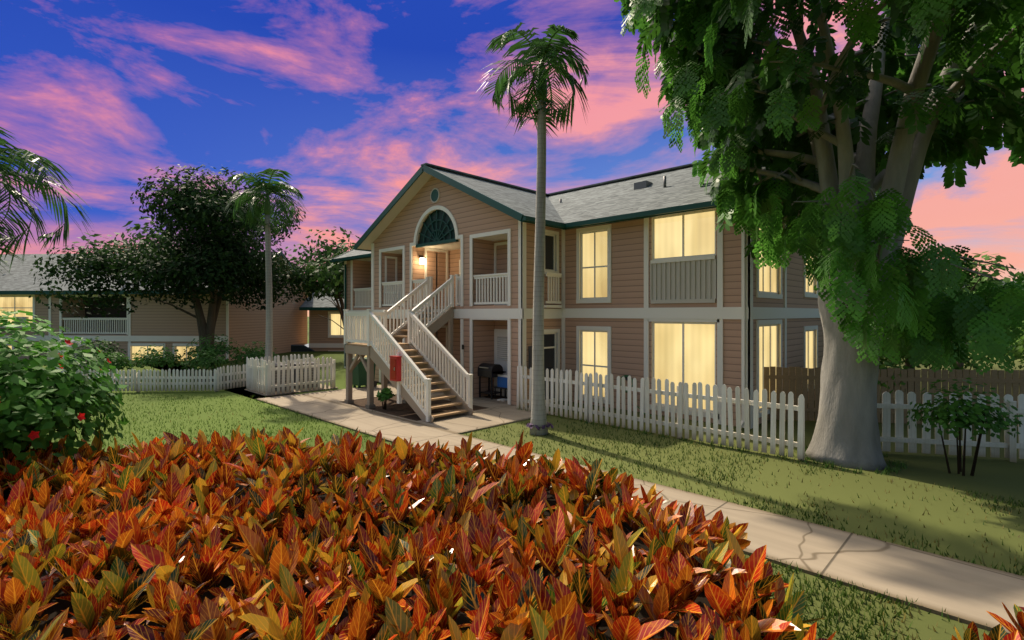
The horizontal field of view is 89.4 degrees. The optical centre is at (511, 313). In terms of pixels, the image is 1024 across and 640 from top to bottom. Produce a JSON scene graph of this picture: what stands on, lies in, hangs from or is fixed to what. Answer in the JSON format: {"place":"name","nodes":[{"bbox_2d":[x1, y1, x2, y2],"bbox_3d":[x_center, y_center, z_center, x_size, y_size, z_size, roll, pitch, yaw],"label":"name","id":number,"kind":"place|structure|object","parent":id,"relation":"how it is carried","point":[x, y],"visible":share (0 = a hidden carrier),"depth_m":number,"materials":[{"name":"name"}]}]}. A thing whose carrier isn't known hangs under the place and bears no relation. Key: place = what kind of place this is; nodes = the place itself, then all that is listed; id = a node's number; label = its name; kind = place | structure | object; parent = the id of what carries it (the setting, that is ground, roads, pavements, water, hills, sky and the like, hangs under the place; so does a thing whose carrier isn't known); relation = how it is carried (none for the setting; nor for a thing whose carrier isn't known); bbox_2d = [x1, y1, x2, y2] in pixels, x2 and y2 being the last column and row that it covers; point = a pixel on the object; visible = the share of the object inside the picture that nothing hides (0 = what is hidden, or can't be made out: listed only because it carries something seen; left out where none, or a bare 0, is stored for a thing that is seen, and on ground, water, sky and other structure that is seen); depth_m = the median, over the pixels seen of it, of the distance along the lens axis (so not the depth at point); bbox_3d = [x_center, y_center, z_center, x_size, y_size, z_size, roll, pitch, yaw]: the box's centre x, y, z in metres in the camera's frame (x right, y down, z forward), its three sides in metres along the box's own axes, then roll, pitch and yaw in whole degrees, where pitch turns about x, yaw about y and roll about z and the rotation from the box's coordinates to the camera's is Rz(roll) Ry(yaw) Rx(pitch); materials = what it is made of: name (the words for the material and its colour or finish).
{"place":"outdoors","nodes":[
{"label":"outdoors","id":0,"kind":"place"},
{"bbox_2d":[0,0,1023,316],"label":"sky","id":1,"kind":"structure","parent":0,"point":[349,99],"materials":[{"name":"blue"}]},
{"bbox_2d":[2,317,1023,639],"bbox_3d":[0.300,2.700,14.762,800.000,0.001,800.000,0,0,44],"label":"lawn","id":2,"kind":"structure","parent":0,"point":[1002,477],"depth_m":8.62,"materials":[{"name":"green plant"}]},
{"bbox_2d":[0,308,128,487],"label":"hibiscus shrub","id":3,"kind":"object","parent":2,"relation":"on","point":[38,402],"visible":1,"depth_m":5.66,"materials":[{"name":"green plant"}]},
{"bbox_2d":[47,339,115,375],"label":"shrub","id":4,"kind":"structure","parent":2,"relation":"on","point":[93,341],"depth_m":22.36,"materials":[{"name":"green plant"}]},
{"bbox_2d":[64,336,126,374],"bbox_3d":[-16.483,1.808,20.478,1.919,1.795,1.983,0,0,44],"label":"shrub","id":5,"kind":"object","parent":2,"relation":"on","point":[110,350],"visible":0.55,"depth_m":20.44,"materials":[{"name":"green plant"}]},
{"bbox_2d":[87,352,132,382],"bbox_3d":[-14.884,2.063,19.198,1.398,1.284,1.467,0,0,44],"label":"shrub","id":6,"kind":"object","parent":2,"relation":"on","point":[118,363],"visible":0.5,"depth_m":19.12,"materials":[{"name":"green plant"}]},
{"bbox_2d":[66,217,179,267],"bbox_3d":[-25.514,-1.897,35.900,11.836,9.235,8.781,0,0,44],"label":"tree","id":7,"kind":"object","parent":2,"relation":"on","point":[146,238],"visible":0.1,"depth_m":33.86,"materials":[{"name":"green plant"}]},
{"bbox_2d":[62,368,219,391],"bbox_3d":[-12.850,2.297,17.771,5.435,0.805,0.173,0,0,-3],"label":"picket fence","id":8,"kind":"object","parent":2,"relation":"on","point":[136,377],"visible":0.7,"depth_m":17.76,"materials":[{"name":"white wood"}]},
{"bbox_2d":[0,251,312,360],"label":"apartment building","id":9,"kind":"structure","parent":2,"relation":"on","point":[153,322],"depth_m":30.14,"materials":[{"name":"beige paint"}]},
{"bbox_2d":[128,344,185,385],"bbox_3d":[-13.207,1.912,19.313,1.768,1.589,1.793,0,0,44],"label":"shrub","id":10,"kind":"object","parent":2,"relation":"on","point":[152,358],"visible":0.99,"depth_m":19.01,"materials":[{"name":"green plant"}]},
{"bbox_2d":[29,164,329,356],"bbox_3d":[-15.940,-2.190,26.903,10.246,9.857,11.470,0,0,6],"label":"dark tree","id":11,"kind":"object","parent":2,"relation":"on","point":[194,212],"depth_m":23.79,"materials":[{"name":"green plant"}]},
{"bbox_2d":[181,348,229,381],"bbox_3d":[-11.595,2.014,19.611,1.602,1.384,1.645,0,0,44],"label":"shrub","id":12,"kind":"object","parent":2,"relation":"on","point":[206,361],"visible":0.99,"depth_m":19.30,"materials":[{"name":"green plant"}]},
{"bbox_2d":[182,333,240,375],"bbox_3d":[-12.421,1.763,21.476,2.194,1.885,2.136,0,0,44],"label":"shrub","id":13,"kind":"object","parent":2,"relation":"on","point":[223,349],"visible":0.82,"depth_m":21.23,"materials":[{"name":"green plant"}]},
{"bbox_2d":[215,362,259,391],"bbox_3d":[-9.819,2.264,18.758,0.160,0.871,1.993,0,0,25],"label":"picket fence","id":14,"kind":"object","parent":2,"relation":"on","point":[233,381],"visible":0.62,"depth_m":18.34,"materials":[{"name":"white wood"}]},
{"bbox_2d":[231,341,277,364],"bbox_3d":[-10.405,1.912,20.983,1.826,1.586,1.810,0,0,44],"label":"shrub","id":15,"kind":"object","parent":2,"relation":"on","point":[249,354],"visible":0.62,"depth_m":20.66,"materials":[{"name":"green plant"}]},
{"bbox_2d":[264,193,272,362],"bbox_3d":[-8.944,-0.848,18.995,0.402,7.104,0.402,0,0,44],"label":"palm trunk","id":16,"kind":"object","parent":2,"relation":"on","point":[269,319],"visible":0.76,"depth_m":18.89,"materials":[{"name":"grey plant"}]},
{"bbox_2d":[223,168,307,237],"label":"palm fronds","id":17,"kind":"object","parent":16,"relation":"attached to","point":[259,186],"visible":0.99,"depth_m":18.69,"materials":[{"name":"green plant"}]},
{"bbox_2d":[244,354,337,395],"bbox_3d":[-7.844,2.114,18.442,2.000,1.173,2.500,0,0,44],"label":"picket fence","id":18,"kind":"object","parent":2,"relation":"on","point":[290,376],"visible":1,"depth_m":17.84,"materials":[{"name":"white painted wood"}]},
{"bbox_2d":[291,343,314,351],"bbox_3d":[-14.799,2.896,37.497,4.400,1.392,1.850,0,0,-12],"label":"parked car","id":19,"kind":"object","parent":2,"relation":"on","point":[303,347],"visible":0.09,"depth_m":36.59,"materials":[{"name":"paint"}]},
{"bbox_2d":[274,226,359,277],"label":"tree leaves","id":20,"kind":"object","parent":2,"relation":"on","point":[319,253],"visible":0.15,"depth_m":44.65,"materials":[{"name":"green plant"}]},
{"bbox_2d":[287,243,353,329],"bbox_3d":[-9.485,-0.708,30.212,6.193,6.828,6.250,0,0,44],"label":"tree","id":21,"kind":"object","parent":2,"relation":"on","point":[336,281],"depth_m":29.45,"materials":[{"name":"green plant"}]},
{"bbox_2d":[299,291,343,350],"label":"condo wing","id":22,"kind":"structure","parent":2,"relation":"on","point":[325,334],"depth_m":37.00,"materials":[{"name":"brown wood"}]},
{"bbox_2d":[352,357,376,387],"bbox_3d":[-5.388,2.165,18.813,0.660,1.070,0.840,0,0,44],"label":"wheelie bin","id":23,"kind":"object","parent":2,"relation":"on","point":[359,376],"visible":0.43,"depth_m":18.50,"materials":[{"name":"green plastic"}]},
{"bbox_2d":[342,395,485,420],"bbox_3d":[-2.922,2.715,15.110,4.000,0.070,2.500,0,0,44],"label":"mulch bed","id":24,"kind":"object","parent":2,"relation":"on","point":[403,410],"visible":0.36,"depth_m":14.73,"materials":[{"name":"brown soil"}]},
{"bbox_2d":[375,388,394,409],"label":"potted plant","id":25,"kind":"object","parent":24,"relation":"on","point":[384,394],"visible":0.99,"depth_m":14.36,"materials":[{"name":"green plant"}]},
{"bbox_2d":[0,425,835,639],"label":"croton hedge","id":26,"kind":"object","parent":2,"relation":"on","point":[691,554],"depth_m":3.33,"materials":[{"name":"orange plant"}]},
{"bbox_2d":[529,63,547,435],"bbox_3d":[0.605,-1.448,11.631,0.433,8.304,0.434,0,0,44],"label":"palm trunk","id":27,"kind":"object","parent":2,"relation":"on","point":[538,412],"visible":0.85,"depth_m":11.55,"materials":[{"name":"grey plant"}]},
{"bbox_2d":[478,22,589,136],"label":"palm fronds","id":28,"kind":"object","parent":27,"relation":"attached to","point":[542,50],"visible":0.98,"depth_m":11.41,"materials":[{"name":"green plant"}]},
{"bbox_2d":[526,422,553,430],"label":"rocks","id":29,"kind":"object","parent":2,"relation":"on","point":[529,424],"visible":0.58,"depth_m":11.48,"materials":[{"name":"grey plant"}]},
{"bbox_2d":[132,360,1023,637],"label":"concrete walks","id":30,"kind":"structure","parent":2,"relation":"on","point":[966,592],"depth_m":5.97,"materials":[{"name":"beige concrete"}]},
{"bbox_2d":[343,275,473,422],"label":"entry stairs","id":31,"kind":"structure","parent":30,"relation":"on","point":[396,370],"depth_m":14.63,"materials":[{"name":"white wood"}]},
{"bbox_2d":[620,375,651,416],"bbox_3d":[3.467,2.197,13.968,0.318,0.971,1.407,0,0,-29],"label":"garden hose","id":32,"kind":"object","parent":2,"relation":"on","point":[626,377],"visible":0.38,"depth_m":14.33,"materials":[{"name":"green rubber"}]},
{"bbox_2d":[516,366,804,460],"bbox_3d":[2.759,2.063,11.985,7.249,1.275,0.165,0,0,44],"label":"picket fence","id":33,"kind":"object","parent":2,"relation":"on","point":[764,404],"visible":0.92,"depth_m":11.11,"materials":[{"name":"white wood"}]},
{"bbox_2d":[614,0,1023,470],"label":"shade tree","id":34,"kind":"object","parent":2,"relation":"on","point":[740,112],"depth_m":8.67,"materials":[{"name":"green plant"}]},
{"bbox_2d":[877,352,907,416],"bbox_3d":[9.299,1.813,13.476,2.030,1.786,2.034,0,0,44],"label":"shrub","id":35,"kind":"object","parent":2,"relation":"on","point":[882,365],"visible":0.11,"depth_m":12.94,"materials":[{"name":"green plant"}]},
{"bbox_2d":[764,366,1023,425],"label":"wood fence","id":36,"kind":"object","parent":2,"relation":"on","point":[1003,382],"visible":0.39,"depth_m":12.57,"materials":[{"name":"brown wood"}]},
{"bbox_2d":[880,331,1009,390],"bbox_3d":[11.513,1.368,14.200,3.187,2.675,3.186,0,0,44],"label":"shrub","id":37,"kind":"object","parent":2,"relation":"on","point":[955,365],"visible":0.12,"depth_m":13.45,"materials":[{"name":"green plant"}]},
{"bbox_2d":[877,390,1023,462],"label":"picket fence","id":38,"kind":"object","parent":2,"relation":"on","point":[1010,445],"visible":0.62,"depth_m":9.76,"materials":[{"name":"white wood"}]},
{"bbox_2d":[881,265,1023,392],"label":"tree leaves","id":39,"kind":"object","parent":2,"relation":"on","point":[973,292],"depth_m":16.87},
{"bbox_2d":[905,378,1023,475],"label":"shrub","id":40,"kind":"object","parent":2,"relation":"on","point":[943,411],"visible":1,"depth_m":8.51,"materials":[{"name":"green plant"}]},
{"bbox_2d":[931,251,1023,376],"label":"tree leaves","id":41,"kind":"object","parent":2,"relation":"on","point":[970,285],"depth_m":20.92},
{"bbox_2d":[952,602,1023,639],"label":"croton","id":42,"kind":"object","parent":2,"relation":"on","point":[998,632],"visible":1,"depth_m":3.10,"materials":[{"name":"orange plant"}]},
{"bbox_2d":[990,321,1023,369],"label":"shrub","id":43,"kind":"object","parent":2,"relation":"on","point":[1015,351],"visible":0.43,"depth_m":13.27,"materials":[{"name":"green plant"}]},
{"bbox_2d":[991,329,1023,363],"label":"shrub","id":44,"kind":"object","parent":2,"relation":"on","point":[1015,346],"visible":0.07,"depth_m":15.72,"materials":[{"name":"green plant"}]},
{"bbox_3d":[-12.871,-0.347,12.510,0.494,6.106,0.494,0,0,44],"label":"palm trunk","id":45,"kind":"object","parent":2,"relation":"on","visible":0},
{"bbox_2d":[0,127,93,271],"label":"palm fronds","id":46,"kind":"object","parent":45,"relation":"attached to","point":[11,158],"visible":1,"depth_m":12.87,"materials":[{"name":"green plant"}]},
{"bbox_2d":[330,161,823,428],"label":"condo building","id":47,"kind":"structure","parent":0,"point":[656,275],"depth_m":15.08,"materials":[{"name":"beige wood"}]},
{"bbox_2d":[478,363,505,399],"bbox_3d":[-0.634,2.118,16.225,0.820,1.075,0.550,0,0,44],"label":"barbecue grill","id":48,"kind":"object","parent":47,"relation":"on","point":[489,371],"visible":0.94,"depth_m":16.13,"materials":[{"name":"black metal"}]},
{"bbox_2d":[485,395,506,400],"bbox_3d":[-0.425,2.638,16.167,1.000,0.035,0.600,0,0,44],"label":"door mat","id":49,"kind":"object","parent":47,"relation":"on","point":[498,398],"depth_m":16.24,"materials":[{"name":"grey"}]},
{"bbox_2d":[462,345,531,368],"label":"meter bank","id":50,"kind":"structure","parent":47,"relation":"attached to","point":[529,357],"depth_m":14.91,"materials":[{"name":"metal"}]},
{"bbox_2d":[494,373,506,397],"bbox_3d":[-0.141,2.277,16.058,0.700,0.755,0.500,0,0,44],"label":"chair","id":51,"kind":"object","parent":47,"relation":"on","point":[501,381],"visible":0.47,"depth_m":15.98,"materials":[{"name":"blue metal"}]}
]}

